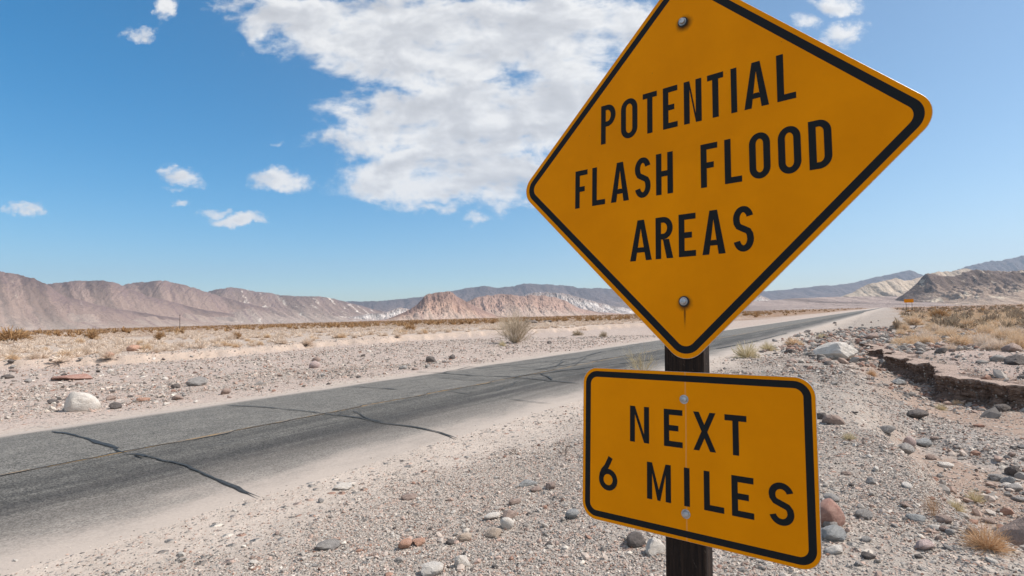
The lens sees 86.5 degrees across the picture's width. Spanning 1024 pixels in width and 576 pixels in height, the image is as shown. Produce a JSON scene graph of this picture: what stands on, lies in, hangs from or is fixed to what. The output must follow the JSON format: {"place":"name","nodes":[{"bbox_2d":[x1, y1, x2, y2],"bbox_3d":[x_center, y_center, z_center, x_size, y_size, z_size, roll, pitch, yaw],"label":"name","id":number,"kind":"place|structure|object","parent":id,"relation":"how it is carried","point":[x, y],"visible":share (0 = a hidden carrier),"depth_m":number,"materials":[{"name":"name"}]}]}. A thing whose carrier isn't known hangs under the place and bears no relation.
{"place":"outdoors","nodes":[
{"label":"outdoors","id":0,"kind":"place"},
{"bbox_2d":[0,271,179,330],"bbox_3d":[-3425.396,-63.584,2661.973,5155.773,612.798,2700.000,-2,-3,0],"label":"hills","id":1,"kind":"structure","parent":0,"point":[27,303],"depth_m":2399.24,"materials":[{"name":"stone"}]},
{"bbox_2d":[47,280,240,325],"bbox_3d":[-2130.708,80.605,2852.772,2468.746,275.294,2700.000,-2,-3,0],"label":"hills","id":2,"kind":"structure","parent":0,"point":[113,295],"depth_m":2820.89,"materials":[{"name":"stone"}]},
{"bbox_2d":[123,280,275,323],"bbox_3d":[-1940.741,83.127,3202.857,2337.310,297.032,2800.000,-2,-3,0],"label":"hills","id":3,"kind":"structure","parent":0,"point":[186,295],"depth_m":3242.39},
{"bbox_2d":[208,287,384,323],"bbox_3d":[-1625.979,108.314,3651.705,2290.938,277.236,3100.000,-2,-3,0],"label":"hills","id":4,"kind":"structure","parent":0,"point":[295,309],"depth_m":3497.48,"materials":[{"name":"stone"}]},
{"bbox_2d":[349,308,409,319],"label":"badlands","id":5,"kind":"structure","parent":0,"point":[385,315],"depth_m":2933.07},
{"bbox_2d":[376,291,502,320],"bbox_3d":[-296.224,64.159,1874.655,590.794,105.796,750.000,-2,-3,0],"label":"red butte","id":6,"kind":"object","parent":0,"point":[446,305],"visible":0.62,"depth_m":1794.17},
{"bbox_2d":[0,308,879,575],"bbox_3d":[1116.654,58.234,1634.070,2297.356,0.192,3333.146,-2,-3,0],"label":"road","id":7,"kind":"structure","parent":0,"point":[80,487],"depth_m":8.36,"materials":[{"name":"asphalt"}]},
{"bbox_2d":[0,304,1023,575],"bbox_3d":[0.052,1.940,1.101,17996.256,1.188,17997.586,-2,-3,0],"label":"ground","id":8,"kind":"structure","parent":0,"point":[206,524],"depth_m":7.45,"materials":[{"name":"soil"}]},
{"bbox_2d":[5,353,21,359],"bbox_3d":[-27.310,3.712,29.748,0.853,0.451,0.873,-2,-3,10],"label":"dry brush","id":9,"kind":"object","parent":8,"relation":"on","point":[12,357],"visible":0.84,"depth_m":29.67,"materials":[{"name":"plant"}]},
{"bbox_2d":[0,325,35,341],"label":"creosote bush","id":10,"kind":"object","parent":8,"relation":"on","point":[6,335],"visible":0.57,"depth_m":67.89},
{"bbox_2d":[24,350,41,359],"bbox_3d":[-25.891,3.586,29.469,0.869,0.575,0.878,-2,-3,17],"label":"dry brush","id":11,"kind":"object","parent":8,"relation":"on","point":[33,356],"visible":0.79,"depth_m":29.39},
{"bbox_2d":[55,347,72,357],"bbox_3d":[-24.491,3.562,29.778,0.990,0.631,1.014,-4,-4,41],"label":"dry brush","id":12,"kind":"object","parent":8,"relation":"on","point":[64,352],"visible":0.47,"depth_m":29.68,"materials":[{"name":"plant"}]},
{"bbox_2d":[51,373,92,379],"bbox_3d":[-16.089,3.274,19.887,1.187,0.232,0.791,1,-4,-41],"label":"rock","id":13,"kind":"object","parent":8,"relation":"on","point":[85,376],"visible":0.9,"depth_m":19.68,"materials":[{"name":"pink stone"}]},
{"bbox_2d":[64,391,100,411],"bbox_3d":[-9.850,2.631,12.442,0.734,0.565,0.514,-2,-3,17],"label":"rock","id":14,"kind":"object","parent":8,"relation":"on","point":[78,401],"visible":0.84,"depth_m":12.29,"materials":[{"name":"stone"}]},
{"bbox_2d":[77,345,94,354],"bbox_3d":[-26.828,3.848,34.236,1.098,0.735,1.110,1,-4,-44],"label":"dry brush","id":15,"kind":"object","parent":8,"relation":"on","point":[89,351],"visible":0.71,"depth_m":34.18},
{"bbox_2d":[81,328,101,338],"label":"creosote bush","id":16,"kind":"object","parent":8,"relation":"on","point":[91,334],"visible":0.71,"depth_m":74.95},
{"bbox_2d":[98,349,117,358],"bbox_3d":[-22.305,3.592,30.000,0.966,0.577,0.956,0,-4,-31],"label":"dry brush","id":17,"kind":"object","parent":8,"relation":"on","point":[103,356],"visible":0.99,"depth_m":29.91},
{"bbox_2d":[109,402,121,408],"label":"rock","id":18,"kind":"object","parent":8,"relation":"on","point":[115,405],"visible":0.97,"depth_m":12.55,"materials":[{"name":"stone"}]},
{"bbox_2d":[126,345,140,350],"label":"rock","id":19,"kind":"object","parent":8,"relation":"on","point":[132,348],"visible":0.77,"depth_m":36.02,"materials":[{"name":"orange stone"}]},
{"bbox_2d":[140,342,152,350],"bbox_3d":[-24.486,3.867,36.423,1.128,0.725,1.143,1,-4,-37],"label":"dry brush","id":20,"kind":"object","parent":8,"relation":"on","point":[145,347],"visible":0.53,"depth_m":36.32,"materials":[{"name":"plant"}]},
{"bbox_2d":[153,328,165,339],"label":"creosote bush","id":21,"kind":"object","parent":8,"relation":"on","point":[160,335],"visible":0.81,"depth_m":63.09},
{"bbox_2d":[186,376,207,385],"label":"rock","id":22,"kind":"object","parent":8,"relation":"on","point":[198,381],"visible":0.83,"depth_m":17.16,"materials":[{"name":"grey stone"}]},
{"bbox_2d":[299,336,314,344],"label":"dry brush","id":23,"kind":"object","parent":8,"relation":"on","point":[306,341],"visible":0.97,"depth_m":41.01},
{"bbox_2d":[309,361,319,367],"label":"rock","id":24,"kind":"object","parent":8,"relation":"on","point":[314,364],"visible":0.81,"depth_m":21.96,"materials":[{"name":"pink stone"}]},
{"bbox_2d":[315,539,339,549],"bbox_3d":[-1.521,2.122,4.494,0.198,0.094,0.131,-1,-3,-9],"label":"rock","id":25,"kind":"object","parent":8,"relation":"on","point":[328,544],"visible":0.98,"depth_m":4.46,"materials":[{"name":"grey stone"}]},
{"bbox_2d":[333,482,351,489],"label":"rock","id":26,"kind":"object","parent":8,"relation":"on","point":[344,486],"visible":0.98,"depth_m":6.06,"materials":[{"name":"stone"}]},
{"bbox_2d":[0,314,767,361],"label":"brush","id":27,"kind":"object","parent":8,"relation":"on","point":[194,335],"visible":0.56,"depth_m":65.22,"materials":[{"name":"plant"}]},
{"bbox_2d":[398,538,411,548],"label":"rock","id":28,"kind":"object","parent":8,"relation":"on","point":[405,543],"visible":1,"depth_m":4.39,"materials":[{"name":"orange stone"}]},
{"bbox_2d":[401,493,416,499],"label":"rock","id":29,"kind":"object","parent":8,"relation":"on","point":[411,496],"visible":0.97,"depth_m":5.68,"materials":[{"name":"brown stone"}]},
{"bbox_2d":[413,538,424,545],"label":"rock","id":30,"kind":"object","parent":8,"relation":"on","point":[419,541],"visible":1,"depth_m":4.45,"materials":[{"name":"orange stone"}]},
{"bbox_2d":[421,561,443,575],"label":"rock","id":31,"kind":"object","parent":8,"relation":"on","point":[431,568],"visible":0.99,"depth_m":3.89,"materials":[{"name":"stone"}]},
{"bbox_2d":[454,555,469,566],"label":"rock","id":32,"kind":"object","parent":8,"relation":"on","point":[462,559],"visible":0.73,"depth_m":4.00,"materials":[{"name":"stone"}]},
{"bbox_2d":[458,533,471,541],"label":"rock","id":33,"kind":"object","parent":8,"relation":"on","point":[462,537],"visible":1,"depth_m":4.51,"materials":[{"name":"beige stone"}]},
{"bbox_2d":[484,512,499,519],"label":"rock","id":34,"kind":"object","parent":8,"relation":"on","point":[492,515],"visible":1,"depth_m":4.95,"materials":[{"name":"stone"}]},
{"bbox_2d":[484,527,501,537],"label":"rock","id":35,"kind":"object","parent":8,"relation":"on","point":[493,532],"visible":0.96,"depth_m":4.57,"materials":[{"name":"beige stone"}]},
{"bbox_2d":[500,517,513,529],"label":"rock","id":36,"kind":"object","parent":8,"relation":"on","point":[506,523],"visible":0.94,"depth_m":4.72,"materials":[{"name":"stone"}]},
{"bbox_2d":[502,509,516,517],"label":"rock","id":37,"kind":"object","parent":8,"relation":"on","point":[510,513],"visible":0.78,"depth_m":4.95,"materials":[{"name":"brown stone"}]},
{"bbox_2d":[0,303,1023,336],"bbox_3d":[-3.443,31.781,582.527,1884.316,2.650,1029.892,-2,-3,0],"label":"scrub","id":38,"kind":"object","parent":8,"relation":"on","point":[469,321],"visible":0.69,"depth_m":164.74,"materials":[{"name":"plant"}]},
{"bbox_2d":[489,307,536,342],"bbox_3d":[0.248,2.420,38.965,3.767,3.028,4.138,-1,-3,-5],"label":"bare bush","id":39,"kind":"object","parent":8,"relation":"on","point":[512,327],"visible":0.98,"depth_m":38.52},
{"bbox_2d":[508,498,520,504],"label":"rock","id":40,"kind":"object","parent":8,"relation":"on","point":[514,501],"visible":1,"depth_m":5.32,"materials":[{"name":"brown stone"}]},
{"bbox_2d":[519,479,536,486],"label":"rock","id":41,"kind":"object","parent":8,"relation":"on","point":[526,482],"visible":0.93,"depth_m":5.91,"materials":[{"name":"stone"}]},
{"bbox_2d":[545,482,555,489],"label":"rock","id":42,"kind":"object","parent":8,"relation":"on","point":[550,485],"visible":0.98,"depth_m":5.72,"materials":[{"name":"brown stone"}]},
{"bbox_2d":[565,509,578,518],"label":"rock","id":43,"kind":"object","parent":8,"relation":"on","point":[571,513],"visible":0.99,"depth_m":4.83,"materials":[{"name":"stone"}]},
{"bbox_2d":[626,531,645,547],"bbox_3d":[0.961,1.972,4.242,0.153,0.138,0.181,-4,-4,44],"label":"rock","id":44,"kind":"object","parent":8,"relation":"on","point":[635,539],"visible":0.94,"depth_m":4.19,"materials":[{"name":"stone"}]},
{"bbox_2d":[622,349,659,369],"bbox_3d":[3.703,2.103,15.922,1.155,1.006,1.383,-1,-3,-2],"label":"grass tuft","id":45,"kind":"object","parent":8,"relation":"on","point":[642,359],"visible":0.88,"depth_m":16.05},
{"bbox_2d":[645,537,664,555],"bbox_3d":[1.069,1.945,4.073,0.166,0.169,0.106,-1,-3,-17],"label":"rock","id":46,"kind":"object","parent":8,"relation":"on","point":[654,546],"visible":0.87,"depth_m":4.04,"materials":[{"name":"stone"}]},
{"bbox_2d":[526,0,932,575],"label":"road sign","id":47,"kind":"object","parent":8,"relation":"on","point":[706,175],"visible":1,"depth_m":1.62,"materials":[{"name":"yellow metal"}]},
{"bbox_2d":[731,340,760,358],"bbox_3d":[9.308,2.389,21.739,1.354,0.831,1.317,-2,-3,10],"label":"grass tuft","id":48,"kind":"object","parent":8,"relation":"on","point":[748,353],"visible":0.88,"depth_m":21.63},
{"bbox_2d":[760,341,778,350],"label":"grass tuft","id":49,"kind":"object","parent":8,"relation":"on","point":[767,345],"visible":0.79,"depth_m":25.00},
{"bbox_2d":[784,337,803,345],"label":"grass tuft","id":50,"kind":"object","parent":8,"relation":"on","point":[792,342],"visible":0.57,"depth_m":27.57,"materials":[{"name":"plant"}]},
{"bbox_2d":[823,493,839,501],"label":"rock","id":51,"kind":"object","parent":8,"relation":"on","point":[834,497],"visible":0.74,"depth_m":4.98,"materials":[{"name":"grey stone"}]},
{"bbox_2d":[820,498,845,526],"bbox_3d":[2.617,1.867,4.472,0.292,0.265,0.177,0,-3,-29],"label":"rock","id":52,"kind":"object","parent":8,"relation":"on","point":[831,510],"visible":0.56,"depth_m":4.39,"materials":[{"name":"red stone"}]},
{"bbox_2d":[822,414,844,424],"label":"rock","id":53,"kind":"object","parent":8,"relation":"on","point":[832,419],"visible":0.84,"depth_m":8.28,"materials":[{"name":"brown stone"}]},
{"bbox_2d":[824,545,842,553],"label":"rock","id":54,"kind":"object","parent":8,"relation":"on","point":[835,549],"visible":0.97,"depth_m":3.95,"materials":[{"name":"stone"}]},
{"bbox_2d":[821,524,846,540],"bbox_3d":[2.470,1.891,4.191,0.175,0.136,0.155,-1,-3,-6],"label":"rock","id":55,"kind":"object","parent":8,"relation":"on","point":[833,532],"visible":0.88,"depth_m":4.15,"materials":[{"name":"stone"}]},
{"bbox_2d":[813,342,858,359],"bbox_3d":[11.876,2.374,19.967,0.942,0.823,1.247,0,-4,-33],"label":"rock","id":56,"kind":"object","parent":8,"relation":"on","point":[845,351],"visible":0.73,"depth_m":19.65,"materials":[{"name":"stone"}]},
{"bbox_2d":[855,508,872,518],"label":"rock","id":57,"kind":"object","parent":8,"relation":"on","point":[864,513],"visible":0.97,"depth_m":4.51,"materials":[{"name":"grey stone"}]},
{"bbox_2d":[861,551,875,559],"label":"rock","id":58,"kind":"object","parent":8,"relation":"on","point":[867,555],"visible":1,"depth_m":3.84,"materials":[{"name":"stone"}]},
{"bbox_2d":[864,333,878,339],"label":"rock","id":59,"kind":"object","parent":8,"relation":"on","point":[870,336],"visible":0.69,"depth_m":30.39,"materials":[{"name":"brown stone"}]},
{"bbox_2d":[880,425,895,433],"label":"rock","id":60,"kind":"object","parent":8,"relation":"on","point":[888,429],"visible":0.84,"depth_m":8.84,"materials":[{"name":"grey stone"}]},
{"bbox_2d":[754,326,1023,427],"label":"rubble","id":61,"kind":"object","parent":8,"relation":"on","point":[992,413],"visible":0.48,"depth_m":24.16,"materials":[{"name":"stone"}]},
{"bbox_2d":[892,378,906,384],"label":"rock","id":62,"kind":"object","parent":8,"relation":"on","point":[897,381],"visible":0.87,"depth_m":16.09,"materials":[{"name":"stone"}]},
{"bbox_2d":[888,333,917,344],"bbox_3d":[17.739,2.347,24.561,1.343,0.614,1.310,-3,-3,22],"label":"straw mound","id":63,"kind":"object","parent":8,"relation":"on","point":[907,340],"visible":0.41,"depth_m":24.52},
{"bbox_2d":[898,443,914,454],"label":"rock","id":64,"kind":"object","parent":8,"relation":"on","point":[907,448],"visible":0.64,"depth_m":7.64,"materials":[{"name":"grey stone"}]},
{"bbox_2d":[903,436,915,445],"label":"rock","id":65,"kind":"object","parent":8,"relation":"on","point":[910,440],"visible":0.65,"depth_m":8.83,"materials":[{"name":"pink stone"}]},
{"bbox_2d":[903,312,926,325],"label":"straw mound","id":66,"kind":"object","parent":8,"relation":"on","point":[911,320],"visible":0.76,"depth_m":50.96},
{"bbox_2d":[905,514,925,521],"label":"rock","id":67,"kind":"object","parent":8,"relation":"on","point":[917,517],"visible":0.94,"depth_m":4.44,"materials":[{"name":"stone"}]},
{"bbox_2d":[906,409,928,417],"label":"rock","id":68,"kind":"object","parent":8,"relation":"on","point":[917,413],"visible":0.86,"depth_m":10.50,"materials":[{"name":"stone"}]},
{"bbox_2d":[916,438,931,446],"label":"rock","id":69,"kind":"object","parent":8,"relation":"on","point":[925,442],"visible":0.87,"depth_m":9.08,"materials":[{"name":"stone"}]},
{"bbox_2d":[915,539,934,549],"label":"rock","id":70,"kind":"object","parent":8,"relation":"on","point":[924,544],"visible":1,"depth_m":3.93,"materials":[{"name":"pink stone"}]},
{"bbox_2d":[914,332,936,343],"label":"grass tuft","id":71,"kind":"object","parent":8,"relation":"on","point":[923,339],"visible":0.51,"depth_m":25.24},
{"bbox_2d":[844,354,1023,549],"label":"rubble","id":72,"kind":"object","parent":8,"relation":"on","point":[988,495],"visible":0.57,"depth_m":8.41,"materials":[{"name":"stone"}]},
{"bbox_2d":[921,495,947,517],"bbox_3d":[3.501,1.785,4.518,0.168,0.254,0.226,-1,-3,-17],"label":"rusty bush","id":73,"kind":"object","parent":8,"relation":"on","point":[935,506],"visible":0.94,"depth_m":4.52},
{"bbox_2d":[926,307,951,317],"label":"creosote bush","id":74,"kind":"object","parent":8,"relation":"on","point":[941,312],"visible":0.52,"depth_m":76.82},
{"bbox_2d":[859,344,1023,410],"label":"bank","id":75,"kind":"structure","parent":8,"relation":"on","point":[947,382],"depth_m":13.74,"materials":[{"name":"soil"}]},
{"bbox_2d":[935,515,951,523],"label":"rock","id":76,"kind":"object","parent":8,"relation":"on","point":[944,519],"visible":0.99,"depth_m":4.38,"materials":[{"name":"brown stone"}]},
{"bbox_2d":[938,462,953,467],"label":"rock","id":77,"kind":"object","parent":8,"relation":"on","point":[945,464],"visible":0.97,"depth_m":7.83,"materials":[{"name":"stone"}]},
{"bbox_2d":[891,305,1023,329],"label":"scrub","id":78,"kind":"object","parent":8,"relation":"on","point":[949,321],"visible":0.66,"depth_m":56.36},
{"bbox_2d":[948,498,966,512],"bbox_3d":[4.201,2.046,5.161,0.213,0.139,0.219,0,-3,-29],"label":"grass tuft","id":79,"kind":"object","parent":8,"relation":"on","point":[955,505],"visible":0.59,"depth_m":5.13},
{"bbox_2d":[943,332,975,343],"bbox_3d":[19.768,2.210,24.056,1.378,0.687,1.344,0,-4,-32],"label":"straw mound","id":80,"kind":"object","parent":8,"relation":"on","point":[952,338],"visible":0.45,"depth_m":24.00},
{"bbox_2d":[899,308,1023,335],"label":"brush","id":81,"kind":"object","parent":8,"relation":"on","point":[991,322],"visible":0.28,"depth_m":48.65,"materials":[{"name":"plant"}]},
{"bbox_2d":[951,336,973,345],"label":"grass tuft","id":82,"kind":"object","parent":8,"relation":"on","point":[963,342],"visible":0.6,"depth_m":23.61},
{"bbox_2d":[958,316,977,326],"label":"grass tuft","id":83,"kind":"object","parent":8,"relation":"on","point":[964,322],"visible":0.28,"depth_m":41.41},
{"bbox_2d":[963,488,985,503],"bbox_3d":[5.459,2.432,6.417,0.264,0.209,0.255,1,-4,-43],"label":"grass tuft","id":84,"kind":"object","parent":8,"relation":"on","point":[976,497],"visible":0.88,"depth_m":6.39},
{"bbox_2d":[976,325,993,333],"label":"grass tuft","id":85,"kind":"object","parent":8,"relation":"on","point":[987,330],"visible":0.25,"depth_m":31.11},
{"bbox_2d":[973,331,998,346],"bbox_3d":[19.504,2.112,22.384,1.035,0.711,1.046,1,-4,-39],"label":"straw mound","id":86,"kind":"object","parent":8,"relation":"on","point":[984,339],"visible":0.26,"depth_m":22.35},
{"bbox_2d":[981,517,994,523],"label":"rock","id":87,"kind":"object","parent":8,"relation":"on","point":[989,520],"visible":0.92,"depth_m":5.83,"materials":[{"name":"brown stone"}]},
{"bbox_2d":[955,519,1021,559],"bbox_3d":[3.414,1.766,3.912,0.399,0.238,0.404,0,-3,-23],"label":"rusty bush","id":88,"kind":"object","parent":8,"relation":"on","point":[994,545],"visible":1,"depth_m":3.90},
{"bbox_2d":[977,340,1002,350],"bbox_3d":[18.419,2.188,20.948,0.919,0.472,0.894,-3,-3,24],"label":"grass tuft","id":89,"kind":"object","parent":8,"relation":"on","point":[986,346],"visible":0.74,"depth_m":20.89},
{"bbox_2d":[979,337,1007,348],"bbox_3d":[18.789,2.120,20.997,1.274,0.591,1.287,-4,-4,36],"label":"straw mound","id":90,"kind":"object","parent":8,"relation":"on","point":[999,343],"visible":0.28,"depth_m":20.90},
{"bbox_2d":[988,473,1003,481],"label":"rock","id":91,"kind":"object","parent":8,"relation":"on","point":[995,477],"visible":0.94,"depth_m":7.26,"materials":[{"name":"grey stone"}]},
{"bbox_2d":[989,355,1004,361],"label":"rock","id":92,"kind":"object","parent":8,"relation":"on","point":[997,357],"visible":0.72,"depth_m":16.69,"materials":[{"name":"grey stone"}]},
{"bbox_2d":[992,327,1008,339],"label":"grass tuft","id":93,"kind":"object","parent":8,"relation":"on","point":[998,333],"visible":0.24,"depth_m":27.03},
{"bbox_2d":[992,404,1011,411],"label":"rock","id":94,"kind":"object","parent":8,"relation":"on","point":[1003,407],"visible":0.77,"depth_m":11.72,"materials":[{"name":"stone"}]},
{"bbox_2d":[991,516,1023,546],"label":"rock","id":95,"kind":"object","parent":8,"relation":"on","point":[1015,527],"visible":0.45,"depth_m":4.32,"materials":[{"name":"grey stone"}]},
{"bbox_2d":[999,476,1015,483],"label":"rock","id":96,"kind":"object","parent":8,"relation":"on","point":[1011,480],"visible":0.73,"depth_m":7.13,"materials":[{"name":"stone"}]},
{"bbox_2d":[998,326,1023,340],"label":"straw mound","id":97,"kind":"object","parent":8,"relation":"on","point":[1001,336],"visible":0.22,"depth_m":26.37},
{"bbox_2d":[999,332,1023,350],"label":"straw mound","id":98,"kind":"object","parent":8,"relation":"on","point":[1019,341],"visible":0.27,"depth_m":20.07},
{"bbox_2d":[1001,343,1022,351],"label":"rock","id":99,"kind":"object","parent":8,"relation":"on","point":[1012,347],"visible":0.84,"depth_m":19.63,"materials":[{"name":"brown stone"}]},
{"bbox_2d":[1004,465,1021,475],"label":"rock","id":100,"kind":"object","parent":8,"relation":"on","point":[1011,470],"visible":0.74,"depth_m":7.61,"materials":[{"name":"stone"}]},
{"bbox_2d":[1003,354,1023,364],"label":"rock","id":101,"kind":"object","parent":8,"relation":"on","point":[1016,359],"visible":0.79,"depth_m":15.73,"materials":[{"name":"stone"}]},
{"bbox_2d":[1003,484,1023,491],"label":"rock","id":102,"kind":"object","parent":8,"relation":"on","point":[1016,487],"visible":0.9,"depth_m":6.78,"materials":[{"name":"grey stone"}]},
{"bbox_2d":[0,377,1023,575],"bbox_3d":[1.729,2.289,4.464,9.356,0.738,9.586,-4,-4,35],"label":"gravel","id":103,"kind":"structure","parent":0,"point":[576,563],"depth_m":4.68,"materials":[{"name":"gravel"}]},
{"bbox_2d":[0,330,1023,422],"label":"gravel","id":104,"kind":"structure","parent":0,"point":[162,394],"depth_m":22.07,"materials":[{"name":"gravel"}]},
{"bbox_2d":[0,356,1023,525],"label":"gravel","id":105,"kind":"structure","parent":0,"point":[572,444],"depth_m":12.71,"materials":[{"name":"gravel"}]},
{"bbox_2d":[0,0,1023,301],"label":"sky","id":106,"kind":"structure","parent":0,"point":[342,150],"materials":[{"name":"blue"}]},
{"bbox_2d":[468,294,618,316],"bbox_3d":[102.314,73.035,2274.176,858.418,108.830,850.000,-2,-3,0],"label":"red ridge","id":107,"kind":"structure","parent":0,"point":[531,304],"depth_m":2189.19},
{"bbox_2d":[524,292,634,313],"bbox_3d":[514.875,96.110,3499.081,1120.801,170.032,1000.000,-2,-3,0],"label":"badlands","id":108,"kind":"structure","parent":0,"point":[582,303],"depth_m":3515.76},
{"bbox_2d":[346,270,923,311],"bbox_3d":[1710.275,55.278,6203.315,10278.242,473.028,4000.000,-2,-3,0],"label":"mountains","id":109,"kind":"structure","parent":0,"point":[611,297],"depth_m":6692.78,"materials":[{"name":"stone"}]},
{"bbox_2d":[744,296,969,310],"bbox_3d":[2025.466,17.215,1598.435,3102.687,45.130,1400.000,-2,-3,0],"label":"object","id":110,"kind":"structure","parent":0,"point":[837,302],"depth_m":1409.56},
{"bbox_2d":[842,268,970,296],"bbox_3d":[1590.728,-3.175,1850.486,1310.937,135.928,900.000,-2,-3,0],"label":"badlands","id":111,"kind":"structure","parent":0,"point":[895,287],"depth_m":1855.22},
{"bbox_2d":[895,269,1023,304],"bbox_3d":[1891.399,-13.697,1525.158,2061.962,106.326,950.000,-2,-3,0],"label":"dark hill","id":112,"kind":"structure","parent":0,"point":[978,287],"depth_m":1405.26,"materials":[{"name":"stone"}]},
{"bbox_2d":[957,255,1023,271],"bbox_3d":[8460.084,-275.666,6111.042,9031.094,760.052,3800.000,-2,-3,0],"label":"mountains","id":113,"kind":"structure","parent":0,"point":[1013,264],"depth_m":6365.24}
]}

